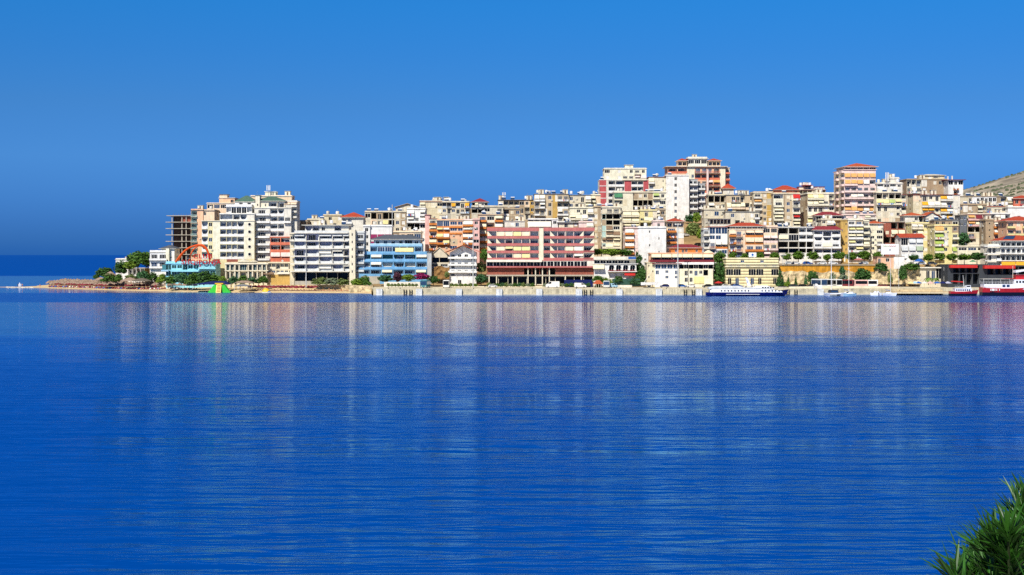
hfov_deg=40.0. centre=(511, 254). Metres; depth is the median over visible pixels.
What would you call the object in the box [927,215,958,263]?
apartment block
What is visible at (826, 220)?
house
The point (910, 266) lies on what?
tree
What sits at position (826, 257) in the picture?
street tree
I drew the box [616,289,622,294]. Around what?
mooring block
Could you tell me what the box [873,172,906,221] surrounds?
apartment block
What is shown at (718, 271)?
tree
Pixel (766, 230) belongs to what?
window
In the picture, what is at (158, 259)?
terraced hotel
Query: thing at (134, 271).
beach pavilion
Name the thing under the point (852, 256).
street tree
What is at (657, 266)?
window
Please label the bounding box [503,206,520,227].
townhouse
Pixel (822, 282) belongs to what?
bus
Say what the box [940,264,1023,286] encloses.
slate pavilion
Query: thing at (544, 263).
window
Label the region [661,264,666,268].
window
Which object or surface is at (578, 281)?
site fence
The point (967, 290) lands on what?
red boat
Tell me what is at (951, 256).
street tree
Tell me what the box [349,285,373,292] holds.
rock bank
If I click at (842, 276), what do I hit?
tree
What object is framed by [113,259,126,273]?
tree
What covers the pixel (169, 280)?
shrub
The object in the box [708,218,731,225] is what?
pergola house
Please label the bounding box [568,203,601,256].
apartment block
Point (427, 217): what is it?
flank house
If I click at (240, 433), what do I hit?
sea
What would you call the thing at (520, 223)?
rooftop house
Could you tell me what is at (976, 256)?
street tree
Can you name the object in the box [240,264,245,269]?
window
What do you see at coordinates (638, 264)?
conifer
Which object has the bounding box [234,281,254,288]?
beach bar
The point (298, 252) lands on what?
window
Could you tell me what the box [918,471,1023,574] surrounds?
oleander bush
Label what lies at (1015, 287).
excursion ship
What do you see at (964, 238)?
tree
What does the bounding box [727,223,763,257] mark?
apartment block
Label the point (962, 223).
scaffolded house
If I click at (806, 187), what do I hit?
apartment block
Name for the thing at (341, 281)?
shrub
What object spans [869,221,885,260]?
apartment block
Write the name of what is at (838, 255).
street tree
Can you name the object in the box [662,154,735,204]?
tower block
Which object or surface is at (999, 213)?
apartment block
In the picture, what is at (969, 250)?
arcaded restaurant
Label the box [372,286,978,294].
quay
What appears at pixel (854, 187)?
tower block
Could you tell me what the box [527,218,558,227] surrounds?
rooftop restaurant
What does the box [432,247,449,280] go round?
cream awning house
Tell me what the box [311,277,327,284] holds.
shrub
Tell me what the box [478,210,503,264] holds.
apartment block
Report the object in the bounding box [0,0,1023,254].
sky
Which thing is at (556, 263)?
window
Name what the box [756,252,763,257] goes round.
street tree
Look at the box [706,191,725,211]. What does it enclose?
apartment block
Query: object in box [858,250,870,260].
street tree
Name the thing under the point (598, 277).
shrub
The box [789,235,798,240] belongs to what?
window
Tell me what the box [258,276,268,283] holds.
shrub
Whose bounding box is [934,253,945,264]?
street tree
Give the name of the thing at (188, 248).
orange arches
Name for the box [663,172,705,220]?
tower block
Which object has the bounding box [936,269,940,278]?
window
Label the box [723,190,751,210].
apartment block
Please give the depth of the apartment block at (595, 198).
722.00 m
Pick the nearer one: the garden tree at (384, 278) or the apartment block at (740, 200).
the garden tree at (384, 278)
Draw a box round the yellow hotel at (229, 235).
[202,204,255,276]
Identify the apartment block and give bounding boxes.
[363,221,422,250]
[365,207,406,230]
[407,202,426,250]
[419,197,442,218]
[429,213,479,271]
[442,197,469,218]
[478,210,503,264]
[498,192,533,227]
[534,189,591,221]
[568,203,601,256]
[578,218,593,227]
[590,191,600,205]
[600,202,620,256]
[612,188,666,246]
[621,207,638,256]
[623,216,665,266]
[639,204,657,225]
[644,205,665,220]
[647,173,665,190]
[665,218,685,252]
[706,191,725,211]
[722,207,759,224]
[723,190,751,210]
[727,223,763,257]
[749,188,772,224]
[762,222,777,257]
[771,190,800,226]
[777,222,813,263]
[796,182,825,193]
[800,189,834,226]
[811,226,841,263]
[835,215,869,262]
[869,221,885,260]
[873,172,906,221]
[893,234,924,263]
[899,173,946,213]
[906,219,931,263]
[907,188,960,219]
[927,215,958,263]
[960,192,1013,205]
[961,213,990,245]
[979,215,999,245]
[990,209,1009,219]
[1005,205,1023,216]
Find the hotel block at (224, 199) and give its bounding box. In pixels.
[206,194,238,219]
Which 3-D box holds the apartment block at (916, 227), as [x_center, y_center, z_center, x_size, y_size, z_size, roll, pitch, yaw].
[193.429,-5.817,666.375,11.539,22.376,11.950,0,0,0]
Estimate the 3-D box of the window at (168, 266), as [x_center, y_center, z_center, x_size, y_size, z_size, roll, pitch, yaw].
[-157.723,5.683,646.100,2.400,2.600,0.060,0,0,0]
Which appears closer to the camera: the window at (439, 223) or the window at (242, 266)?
the window at (242, 266)
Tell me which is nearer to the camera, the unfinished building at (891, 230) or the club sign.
the club sign
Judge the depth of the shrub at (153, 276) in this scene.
658.47 m
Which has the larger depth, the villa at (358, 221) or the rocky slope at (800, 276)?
the villa at (358, 221)
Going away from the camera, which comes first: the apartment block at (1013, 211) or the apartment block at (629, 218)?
the apartment block at (629, 218)
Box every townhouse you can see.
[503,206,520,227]
[702,205,724,227]
[960,200,986,214]
[985,202,1007,212]
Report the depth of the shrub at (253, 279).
625.45 m
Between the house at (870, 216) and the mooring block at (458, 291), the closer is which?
the mooring block at (458, 291)
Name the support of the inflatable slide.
on the beach
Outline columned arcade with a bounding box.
[225,259,267,287]
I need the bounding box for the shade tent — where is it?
[191,281,230,288]
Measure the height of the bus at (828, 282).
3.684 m
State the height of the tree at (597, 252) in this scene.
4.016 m
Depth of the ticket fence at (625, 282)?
611.00 m
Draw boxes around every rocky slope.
[781,270,874,285]
[875,268,920,283]
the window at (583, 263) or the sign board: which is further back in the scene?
the sign board
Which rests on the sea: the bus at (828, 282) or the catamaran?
the catamaran
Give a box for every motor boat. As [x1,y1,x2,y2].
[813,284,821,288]
[843,292,856,295]
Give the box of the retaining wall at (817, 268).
[779,265,874,272]
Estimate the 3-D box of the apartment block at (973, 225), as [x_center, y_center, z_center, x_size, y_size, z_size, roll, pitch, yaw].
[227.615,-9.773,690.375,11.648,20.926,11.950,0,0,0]
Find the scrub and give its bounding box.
[963,171,1023,195]
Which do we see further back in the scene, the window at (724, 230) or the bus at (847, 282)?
the window at (724, 230)
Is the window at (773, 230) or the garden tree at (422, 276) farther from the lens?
the window at (773, 230)
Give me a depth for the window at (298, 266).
633.57 m
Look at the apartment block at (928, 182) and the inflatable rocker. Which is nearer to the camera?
the inflatable rocker
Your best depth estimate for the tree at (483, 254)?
646.64 m
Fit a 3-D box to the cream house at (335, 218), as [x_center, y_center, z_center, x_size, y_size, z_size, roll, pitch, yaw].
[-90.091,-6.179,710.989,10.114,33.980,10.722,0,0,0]
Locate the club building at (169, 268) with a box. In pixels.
[161,261,219,287]
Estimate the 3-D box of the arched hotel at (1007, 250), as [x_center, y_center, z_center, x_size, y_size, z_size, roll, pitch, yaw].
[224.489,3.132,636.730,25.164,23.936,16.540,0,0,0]
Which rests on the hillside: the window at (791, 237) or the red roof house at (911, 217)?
the red roof house at (911, 217)
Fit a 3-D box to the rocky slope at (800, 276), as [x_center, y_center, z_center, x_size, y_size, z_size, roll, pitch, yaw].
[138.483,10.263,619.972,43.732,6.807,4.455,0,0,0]
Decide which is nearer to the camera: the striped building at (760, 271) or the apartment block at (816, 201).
the striped building at (760, 271)
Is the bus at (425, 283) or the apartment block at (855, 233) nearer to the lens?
the bus at (425, 283)
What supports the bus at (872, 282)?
on the quay
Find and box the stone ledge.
[267,285,367,289]
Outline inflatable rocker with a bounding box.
[262,288,271,292]
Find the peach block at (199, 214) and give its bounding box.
[191,205,219,260]
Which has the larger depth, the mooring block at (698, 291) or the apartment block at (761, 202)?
the apartment block at (761, 202)
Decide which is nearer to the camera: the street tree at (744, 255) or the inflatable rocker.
the inflatable rocker
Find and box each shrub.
[100,273,115,281]
[114,274,122,281]
[124,274,136,278]
[135,270,148,278]
[146,272,157,281]
[155,274,165,282]
[164,274,178,283]
[173,273,187,283]
[184,272,198,284]
[195,271,210,285]
[207,273,219,280]
[218,276,226,280]
[226,276,237,283]
[238,275,247,283]
[247,276,258,283]
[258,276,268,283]
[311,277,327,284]
[323,278,337,285]
[337,278,349,284]
[350,278,362,284]
[357,275,372,284]
[591,275,603,282]
[602,277,612,284]
[614,276,622,282]
[629,277,640,284]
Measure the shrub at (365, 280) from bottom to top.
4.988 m
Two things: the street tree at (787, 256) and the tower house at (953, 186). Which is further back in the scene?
the tower house at (953, 186)
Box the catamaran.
[824,247,842,295]
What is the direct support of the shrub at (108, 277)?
on the terrain
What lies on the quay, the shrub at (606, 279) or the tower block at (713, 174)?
the shrub at (606, 279)
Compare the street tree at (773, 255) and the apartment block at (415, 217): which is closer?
the street tree at (773, 255)
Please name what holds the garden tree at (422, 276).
on the hillside
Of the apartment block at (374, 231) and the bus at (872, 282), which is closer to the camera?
the bus at (872, 282)
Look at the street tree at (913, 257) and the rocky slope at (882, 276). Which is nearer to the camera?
the rocky slope at (882, 276)
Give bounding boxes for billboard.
[881,244,898,255]
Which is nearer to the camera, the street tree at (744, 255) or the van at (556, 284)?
the van at (556, 284)
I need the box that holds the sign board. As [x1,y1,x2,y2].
[749,253,755,257]
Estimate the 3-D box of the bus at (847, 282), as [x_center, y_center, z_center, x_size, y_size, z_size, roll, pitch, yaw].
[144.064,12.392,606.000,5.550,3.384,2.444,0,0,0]
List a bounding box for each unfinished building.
[166,214,190,260]
[882,219,904,255]
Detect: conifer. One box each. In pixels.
[634,251,644,272]
[775,270,784,286]
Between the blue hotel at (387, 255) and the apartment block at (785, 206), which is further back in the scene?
the apartment block at (785, 206)
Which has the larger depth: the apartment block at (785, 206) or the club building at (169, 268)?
the apartment block at (785, 206)
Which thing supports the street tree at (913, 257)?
on the hillside
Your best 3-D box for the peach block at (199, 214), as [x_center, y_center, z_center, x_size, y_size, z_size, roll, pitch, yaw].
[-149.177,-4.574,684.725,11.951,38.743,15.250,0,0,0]
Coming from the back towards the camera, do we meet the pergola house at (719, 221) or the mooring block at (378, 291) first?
the pergola house at (719, 221)
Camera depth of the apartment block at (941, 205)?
700.00 m
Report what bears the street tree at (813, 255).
on the hillside
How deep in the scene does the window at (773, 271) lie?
616.03 m
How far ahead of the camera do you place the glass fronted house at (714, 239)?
652.10 m
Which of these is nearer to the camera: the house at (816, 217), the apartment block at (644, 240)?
the apartment block at (644, 240)
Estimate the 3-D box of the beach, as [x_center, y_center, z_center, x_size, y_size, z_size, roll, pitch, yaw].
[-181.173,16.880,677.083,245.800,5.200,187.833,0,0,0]
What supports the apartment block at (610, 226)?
on the hillside
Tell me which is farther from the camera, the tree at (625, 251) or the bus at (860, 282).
the tree at (625, 251)
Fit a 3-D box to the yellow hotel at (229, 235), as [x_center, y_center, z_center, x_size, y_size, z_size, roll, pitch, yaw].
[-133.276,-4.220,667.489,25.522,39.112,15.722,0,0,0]
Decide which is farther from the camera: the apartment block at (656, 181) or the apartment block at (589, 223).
the apartment block at (656, 181)
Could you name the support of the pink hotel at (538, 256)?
on the hillside
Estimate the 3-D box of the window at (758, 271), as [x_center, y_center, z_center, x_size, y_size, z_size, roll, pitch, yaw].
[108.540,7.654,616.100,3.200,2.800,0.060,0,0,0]
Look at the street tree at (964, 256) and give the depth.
628.37 m
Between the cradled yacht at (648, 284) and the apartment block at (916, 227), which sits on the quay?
the cradled yacht at (648, 284)
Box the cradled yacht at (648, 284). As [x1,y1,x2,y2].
[641,269,658,287]
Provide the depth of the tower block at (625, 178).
752.45 m
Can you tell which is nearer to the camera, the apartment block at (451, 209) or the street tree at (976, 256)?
the street tree at (976, 256)
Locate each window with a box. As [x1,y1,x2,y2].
[166,264,170,269]
[183,264,187,269]
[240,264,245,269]
[254,264,259,269]
[296,250,303,254]
[297,265,304,268]
[309,235,315,239]
[437,221,442,225]
[443,221,448,225]
[540,261,546,265]
[547,261,553,265]
[554,261,559,265]
[561,261,566,265]
[567,261,573,265]
[574,261,579,265]
[581,261,586,265]
[655,264,660,268]
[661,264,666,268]
[667,264,672,268]
[710,228,714,233]
[716,228,720,233]
[722,228,726,233]
[726,269,732,274]
[734,269,740,274]
[749,269,755,274]
[756,269,762,274]
[764,228,769,232]
[771,228,776,232]
[771,269,777,274]
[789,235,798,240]
[901,238,907,244]
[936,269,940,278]
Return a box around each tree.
[95,267,112,276]
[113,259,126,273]
[123,261,135,270]
[126,251,149,270]
[144,251,149,270]
[377,274,392,281]
[393,272,401,281]
[401,274,415,281]
[413,273,429,279]
[428,275,440,285]
[475,274,487,282]
[477,261,485,271]
[480,249,486,261]
[594,248,603,256]
[601,248,621,256]
[618,248,633,256]
[635,268,645,285]
[684,213,693,222]
[685,222,699,235]
[692,212,700,222]
[696,229,700,237]
[713,260,724,281]
[714,250,726,261]
[728,251,736,257]
[739,253,748,257]
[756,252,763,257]
[769,252,779,257]
[781,252,790,260]
[791,251,804,261]
[806,252,818,259]
[807,270,817,283]
[823,254,832,260]
[832,251,845,258]
[838,273,847,278]
[839,266,845,273]
[846,252,857,259]
[853,268,871,279]
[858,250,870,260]
[872,252,881,255]
[873,262,889,271]
[887,271,892,281]
[899,265,907,279]
[903,262,919,270]
[909,254,918,262]
[923,254,932,261]
[924,278,933,284]
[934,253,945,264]
[946,253,957,260]
[957,253,971,263]
[958,232,970,245]
[971,252,984,259]
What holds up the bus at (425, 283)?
on the quay
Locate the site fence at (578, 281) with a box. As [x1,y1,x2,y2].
[564,280,592,286]
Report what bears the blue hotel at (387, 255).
on the hillside
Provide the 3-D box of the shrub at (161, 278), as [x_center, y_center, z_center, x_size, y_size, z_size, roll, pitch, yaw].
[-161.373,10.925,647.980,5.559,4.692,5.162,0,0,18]
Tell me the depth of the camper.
595.75 m
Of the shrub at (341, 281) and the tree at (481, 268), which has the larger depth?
the tree at (481, 268)
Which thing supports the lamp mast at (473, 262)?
on the quay
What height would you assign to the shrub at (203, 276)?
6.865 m
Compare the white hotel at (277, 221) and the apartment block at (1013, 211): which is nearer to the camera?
the white hotel at (277, 221)
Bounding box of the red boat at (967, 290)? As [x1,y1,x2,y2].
[949,279,977,295]
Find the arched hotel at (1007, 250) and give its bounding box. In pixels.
[980,235,1023,264]
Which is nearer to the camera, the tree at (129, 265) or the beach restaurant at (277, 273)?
the beach restaurant at (277, 273)
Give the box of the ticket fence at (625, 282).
[612,279,639,285]
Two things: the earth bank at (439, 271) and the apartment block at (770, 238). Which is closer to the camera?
the earth bank at (439, 271)
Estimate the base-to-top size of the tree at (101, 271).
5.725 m
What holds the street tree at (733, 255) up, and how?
on the hillside
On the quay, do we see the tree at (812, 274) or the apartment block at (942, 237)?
the tree at (812, 274)
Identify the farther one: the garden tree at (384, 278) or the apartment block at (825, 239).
the apartment block at (825, 239)
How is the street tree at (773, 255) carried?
on the hillside
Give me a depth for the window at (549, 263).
625.28 m
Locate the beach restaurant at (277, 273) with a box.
[263,260,289,284]
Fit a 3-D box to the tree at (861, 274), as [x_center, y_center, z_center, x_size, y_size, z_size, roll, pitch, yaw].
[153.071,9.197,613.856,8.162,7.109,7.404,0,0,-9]
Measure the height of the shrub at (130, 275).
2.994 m
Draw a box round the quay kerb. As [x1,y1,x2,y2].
[789,286,889,287]
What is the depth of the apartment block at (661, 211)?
688.00 m
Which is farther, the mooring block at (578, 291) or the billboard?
the billboard
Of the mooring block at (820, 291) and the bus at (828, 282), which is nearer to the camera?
the mooring block at (820, 291)
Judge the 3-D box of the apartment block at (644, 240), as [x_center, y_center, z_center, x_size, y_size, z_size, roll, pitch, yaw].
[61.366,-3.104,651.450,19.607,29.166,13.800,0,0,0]
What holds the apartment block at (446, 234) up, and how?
on the hillside
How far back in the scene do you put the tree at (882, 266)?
617.36 m
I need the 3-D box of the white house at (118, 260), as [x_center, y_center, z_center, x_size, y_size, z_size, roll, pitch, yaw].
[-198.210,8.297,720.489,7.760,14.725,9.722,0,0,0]
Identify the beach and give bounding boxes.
[26,285,370,293]
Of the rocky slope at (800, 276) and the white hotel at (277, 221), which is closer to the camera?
the rocky slope at (800, 276)
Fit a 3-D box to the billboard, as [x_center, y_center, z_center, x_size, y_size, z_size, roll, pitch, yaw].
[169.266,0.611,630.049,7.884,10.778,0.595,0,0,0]
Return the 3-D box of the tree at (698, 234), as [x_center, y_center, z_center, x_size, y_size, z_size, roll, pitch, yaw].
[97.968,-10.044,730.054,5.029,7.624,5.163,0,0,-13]
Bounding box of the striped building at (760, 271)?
[721,258,778,286]
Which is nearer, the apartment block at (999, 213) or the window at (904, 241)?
the window at (904, 241)
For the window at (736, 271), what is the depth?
616.03 m
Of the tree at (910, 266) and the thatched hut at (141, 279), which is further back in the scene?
the thatched hut at (141, 279)
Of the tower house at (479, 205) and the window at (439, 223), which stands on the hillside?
the tower house at (479, 205)
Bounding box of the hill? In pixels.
[963,172,1023,196]
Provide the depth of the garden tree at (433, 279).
618.88 m
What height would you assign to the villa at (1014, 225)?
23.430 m
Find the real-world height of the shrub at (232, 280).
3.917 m
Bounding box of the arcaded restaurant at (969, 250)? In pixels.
[956,246,979,263]
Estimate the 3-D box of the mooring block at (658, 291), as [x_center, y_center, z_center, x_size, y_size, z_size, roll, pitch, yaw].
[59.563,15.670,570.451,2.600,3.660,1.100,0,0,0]
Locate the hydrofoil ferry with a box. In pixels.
[705,277,788,295]
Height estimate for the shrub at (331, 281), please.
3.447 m
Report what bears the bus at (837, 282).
on the quay
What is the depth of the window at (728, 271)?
616.03 m
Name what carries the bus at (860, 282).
on the quay
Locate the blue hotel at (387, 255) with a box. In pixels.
[359,235,432,285]
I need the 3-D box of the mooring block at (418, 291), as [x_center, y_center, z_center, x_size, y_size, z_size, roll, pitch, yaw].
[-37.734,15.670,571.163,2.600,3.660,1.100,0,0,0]
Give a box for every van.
[546,281,559,287]
[574,283,585,287]
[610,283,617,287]
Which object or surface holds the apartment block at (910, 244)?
on the hillside
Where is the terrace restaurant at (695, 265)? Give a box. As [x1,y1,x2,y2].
[644,244,714,286]
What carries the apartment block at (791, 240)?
on the hillside
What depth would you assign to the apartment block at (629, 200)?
706.20 m
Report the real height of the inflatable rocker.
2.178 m
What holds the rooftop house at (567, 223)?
on the hillside
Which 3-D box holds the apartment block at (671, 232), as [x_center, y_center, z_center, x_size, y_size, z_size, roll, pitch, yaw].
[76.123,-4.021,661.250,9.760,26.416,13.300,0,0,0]
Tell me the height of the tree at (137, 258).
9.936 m
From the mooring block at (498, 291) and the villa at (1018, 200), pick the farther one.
the villa at (1018, 200)
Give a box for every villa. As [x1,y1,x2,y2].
[340,212,367,230]
[995,216,1023,237]
[1011,195,1023,205]
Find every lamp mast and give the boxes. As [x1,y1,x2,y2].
[470,227,475,287]
[675,224,680,287]
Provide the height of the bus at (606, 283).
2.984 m
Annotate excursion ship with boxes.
[979,269,1023,295]
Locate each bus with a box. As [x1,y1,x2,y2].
[420,280,430,287]
[603,281,609,287]
[811,279,826,285]
[827,279,832,285]
[833,279,841,285]
[842,279,852,285]
[853,280,867,285]
[868,280,877,285]
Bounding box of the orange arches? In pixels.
[175,244,210,261]
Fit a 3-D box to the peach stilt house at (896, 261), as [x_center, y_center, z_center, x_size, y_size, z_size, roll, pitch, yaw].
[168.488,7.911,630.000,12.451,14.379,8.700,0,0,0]
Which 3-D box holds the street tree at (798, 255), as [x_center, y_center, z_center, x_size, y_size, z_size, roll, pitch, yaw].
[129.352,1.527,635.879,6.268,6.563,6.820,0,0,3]
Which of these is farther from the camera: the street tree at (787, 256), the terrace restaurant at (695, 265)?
the street tree at (787, 256)
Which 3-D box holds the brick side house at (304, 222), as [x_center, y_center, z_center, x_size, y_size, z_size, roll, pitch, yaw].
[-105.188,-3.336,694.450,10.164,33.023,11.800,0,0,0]
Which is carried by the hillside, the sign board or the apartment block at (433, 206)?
the apartment block at (433, 206)
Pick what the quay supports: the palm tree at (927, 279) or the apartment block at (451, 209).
the palm tree at (927, 279)
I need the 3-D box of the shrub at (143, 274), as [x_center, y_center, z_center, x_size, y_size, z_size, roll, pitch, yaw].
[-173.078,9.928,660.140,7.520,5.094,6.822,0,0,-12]
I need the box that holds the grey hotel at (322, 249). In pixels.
[289,220,365,284]
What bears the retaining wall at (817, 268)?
on the rocky slope at (800, 276)
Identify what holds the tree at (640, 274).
on the hillside
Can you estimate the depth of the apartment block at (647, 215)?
672.00 m
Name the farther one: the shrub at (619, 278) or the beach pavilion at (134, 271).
the beach pavilion at (134, 271)
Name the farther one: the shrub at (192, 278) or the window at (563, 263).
the shrub at (192, 278)
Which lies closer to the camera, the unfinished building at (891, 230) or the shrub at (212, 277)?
the shrub at (212, 277)
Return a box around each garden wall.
[384,282,419,286]
[451,286,593,286]
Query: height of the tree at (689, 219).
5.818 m
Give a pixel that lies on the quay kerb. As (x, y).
(845, 287)
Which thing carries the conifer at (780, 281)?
on the quay
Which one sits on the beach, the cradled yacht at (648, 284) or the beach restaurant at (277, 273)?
the beach restaurant at (277, 273)
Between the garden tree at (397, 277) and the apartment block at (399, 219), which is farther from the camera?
the apartment block at (399, 219)
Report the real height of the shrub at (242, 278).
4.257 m
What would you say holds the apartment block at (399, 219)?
on the hillside
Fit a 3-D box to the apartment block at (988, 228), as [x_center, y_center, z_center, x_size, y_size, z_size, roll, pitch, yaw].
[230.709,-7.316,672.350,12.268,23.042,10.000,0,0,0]
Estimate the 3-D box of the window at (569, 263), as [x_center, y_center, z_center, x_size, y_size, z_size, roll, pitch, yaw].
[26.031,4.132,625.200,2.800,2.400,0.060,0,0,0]
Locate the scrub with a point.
(1006, 189)
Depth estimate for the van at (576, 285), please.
598.15 m
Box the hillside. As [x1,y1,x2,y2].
[372,208,939,286]
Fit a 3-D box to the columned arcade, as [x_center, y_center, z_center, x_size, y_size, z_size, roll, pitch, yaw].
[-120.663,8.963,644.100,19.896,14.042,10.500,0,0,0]
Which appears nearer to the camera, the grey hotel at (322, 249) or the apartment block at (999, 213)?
the grey hotel at (322, 249)
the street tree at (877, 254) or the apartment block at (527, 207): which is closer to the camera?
the street tree at (877, 254)
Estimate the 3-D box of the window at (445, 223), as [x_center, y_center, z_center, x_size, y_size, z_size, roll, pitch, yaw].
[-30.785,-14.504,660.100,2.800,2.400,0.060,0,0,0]
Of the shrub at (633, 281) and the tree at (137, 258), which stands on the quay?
the shrub at (633, 281)
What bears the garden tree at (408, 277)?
on the hillside
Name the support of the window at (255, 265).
in the columned arcade
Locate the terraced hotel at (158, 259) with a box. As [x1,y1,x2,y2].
[149,245,181,286]
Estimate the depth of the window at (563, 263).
625.28 m
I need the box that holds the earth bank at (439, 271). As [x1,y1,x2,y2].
[434,266,449,278]
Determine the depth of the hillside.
637.09 m
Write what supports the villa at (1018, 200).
on the hillside
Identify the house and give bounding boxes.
[115,257,127,278]
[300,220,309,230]
[307,215,324,224]
[322,211,343,224]
[394,203,417,210]
[425,215,431,250]
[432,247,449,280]
[444,245,481,283]
[471,198,503,223]
[504,216,524,227]
[557,219,577,227]
[700,226,728,262]
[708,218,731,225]
[772,185,799,191]
[811,212,843,225]
[818,215,841,225]
[841,210,875,220]
[872,256,904,285]
[900,212,941,233]
[915,267,940,286]
[941,176,965,195]
[954,215,966,245]
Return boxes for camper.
[443,280,449,287]
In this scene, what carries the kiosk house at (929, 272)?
on the quay
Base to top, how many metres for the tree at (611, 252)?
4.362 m
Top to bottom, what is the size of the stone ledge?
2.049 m
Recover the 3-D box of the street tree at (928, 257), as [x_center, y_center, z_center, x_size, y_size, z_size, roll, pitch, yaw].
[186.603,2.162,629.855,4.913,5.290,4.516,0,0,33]
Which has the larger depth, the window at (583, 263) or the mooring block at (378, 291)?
the window at (583, 263)
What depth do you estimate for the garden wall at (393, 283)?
613.00 m
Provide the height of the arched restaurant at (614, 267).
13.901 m
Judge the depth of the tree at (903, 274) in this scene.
616.38 m
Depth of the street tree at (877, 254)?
635.15 m
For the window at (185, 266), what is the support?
in the club building at (169, 268)
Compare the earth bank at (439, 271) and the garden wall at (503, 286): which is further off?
the earth bank at (439, 271)
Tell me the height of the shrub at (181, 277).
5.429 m
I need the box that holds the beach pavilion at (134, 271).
[124,268,144,282]
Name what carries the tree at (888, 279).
on the rocky slope at (882, 276)
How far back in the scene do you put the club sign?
643.85 m
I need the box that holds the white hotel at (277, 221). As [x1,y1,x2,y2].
[234,185,300,261]
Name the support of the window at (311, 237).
in the grey hotel at (322, 249)
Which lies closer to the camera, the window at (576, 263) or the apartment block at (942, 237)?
the window at (576, 263)
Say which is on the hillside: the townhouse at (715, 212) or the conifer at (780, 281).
the townhouse at (715, 212)
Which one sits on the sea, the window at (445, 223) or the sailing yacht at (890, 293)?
the sailing yacht at (890, 293)
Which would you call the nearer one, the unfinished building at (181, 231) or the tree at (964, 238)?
the tree at (964, 238)
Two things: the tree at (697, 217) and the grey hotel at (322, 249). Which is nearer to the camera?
the grey hotel at (322, 249)
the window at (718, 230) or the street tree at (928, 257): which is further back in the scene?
the window at (718, 230)
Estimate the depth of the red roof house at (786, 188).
742.00 m
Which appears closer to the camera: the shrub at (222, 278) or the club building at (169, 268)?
the shrub at (222, 278)
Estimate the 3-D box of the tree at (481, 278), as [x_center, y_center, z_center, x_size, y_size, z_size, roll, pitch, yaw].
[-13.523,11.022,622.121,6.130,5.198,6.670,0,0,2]
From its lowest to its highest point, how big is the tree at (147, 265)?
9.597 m
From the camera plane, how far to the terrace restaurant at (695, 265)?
616.00 m
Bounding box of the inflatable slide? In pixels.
[208,283,230,292]
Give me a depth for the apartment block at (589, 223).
652.00 m
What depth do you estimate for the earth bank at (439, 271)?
633.28 m
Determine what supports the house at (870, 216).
on the hillside
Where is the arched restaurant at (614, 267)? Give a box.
[593,257,637,285]
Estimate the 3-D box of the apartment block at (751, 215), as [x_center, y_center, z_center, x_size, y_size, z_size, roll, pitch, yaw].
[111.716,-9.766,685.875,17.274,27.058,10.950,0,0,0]
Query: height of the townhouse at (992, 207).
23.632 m
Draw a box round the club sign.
[181,254,220,266]
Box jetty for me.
[885,289,948,294]
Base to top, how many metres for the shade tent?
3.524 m
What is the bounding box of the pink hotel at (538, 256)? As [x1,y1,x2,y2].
[486,228,594,284]
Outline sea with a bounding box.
[0,255,1023,574]
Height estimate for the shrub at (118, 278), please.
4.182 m
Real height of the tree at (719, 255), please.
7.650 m
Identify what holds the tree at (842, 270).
on the rocky slope at (800, 276)
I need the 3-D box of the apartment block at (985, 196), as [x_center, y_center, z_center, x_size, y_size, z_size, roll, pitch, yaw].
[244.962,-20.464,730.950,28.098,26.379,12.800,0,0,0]
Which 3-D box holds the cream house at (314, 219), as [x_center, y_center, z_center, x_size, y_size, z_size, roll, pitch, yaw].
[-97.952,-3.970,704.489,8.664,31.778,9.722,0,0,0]
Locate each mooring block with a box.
[376,289,381,294]
[416,289,421,294]
[456,289,461,294]
[496,289,501,294]
[536,289,541,294]
[576,289,581,294]
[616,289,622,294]
[656,289,661,294]
[696,289,701,294]
[817,289,823,294]
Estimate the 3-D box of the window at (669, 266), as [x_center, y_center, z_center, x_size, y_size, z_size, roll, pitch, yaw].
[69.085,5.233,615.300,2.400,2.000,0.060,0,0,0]
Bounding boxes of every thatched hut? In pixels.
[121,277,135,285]
[133,278,150,280]
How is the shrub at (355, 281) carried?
on the beach
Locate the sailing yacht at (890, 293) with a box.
[883,258,896,295]
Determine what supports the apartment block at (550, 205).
on the hillside
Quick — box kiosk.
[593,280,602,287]
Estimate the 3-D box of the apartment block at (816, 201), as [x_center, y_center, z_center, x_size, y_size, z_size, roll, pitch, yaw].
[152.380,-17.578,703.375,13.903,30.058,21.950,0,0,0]
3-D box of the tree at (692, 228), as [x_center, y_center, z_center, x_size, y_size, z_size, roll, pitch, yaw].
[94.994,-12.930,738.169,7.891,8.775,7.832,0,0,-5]
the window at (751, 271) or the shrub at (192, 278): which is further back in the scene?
the shrub at (192, 278)
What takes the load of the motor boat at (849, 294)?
on the sea
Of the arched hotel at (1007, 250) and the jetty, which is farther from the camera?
the arched hotel at (1007, 250)
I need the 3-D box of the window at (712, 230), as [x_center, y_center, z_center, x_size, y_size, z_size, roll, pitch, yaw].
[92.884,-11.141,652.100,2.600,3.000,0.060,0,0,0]
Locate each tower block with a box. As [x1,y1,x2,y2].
[597,165,648,205]
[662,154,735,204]
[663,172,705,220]
[833,163,878,213]
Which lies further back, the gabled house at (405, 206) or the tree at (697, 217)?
the tree at (697, 217)

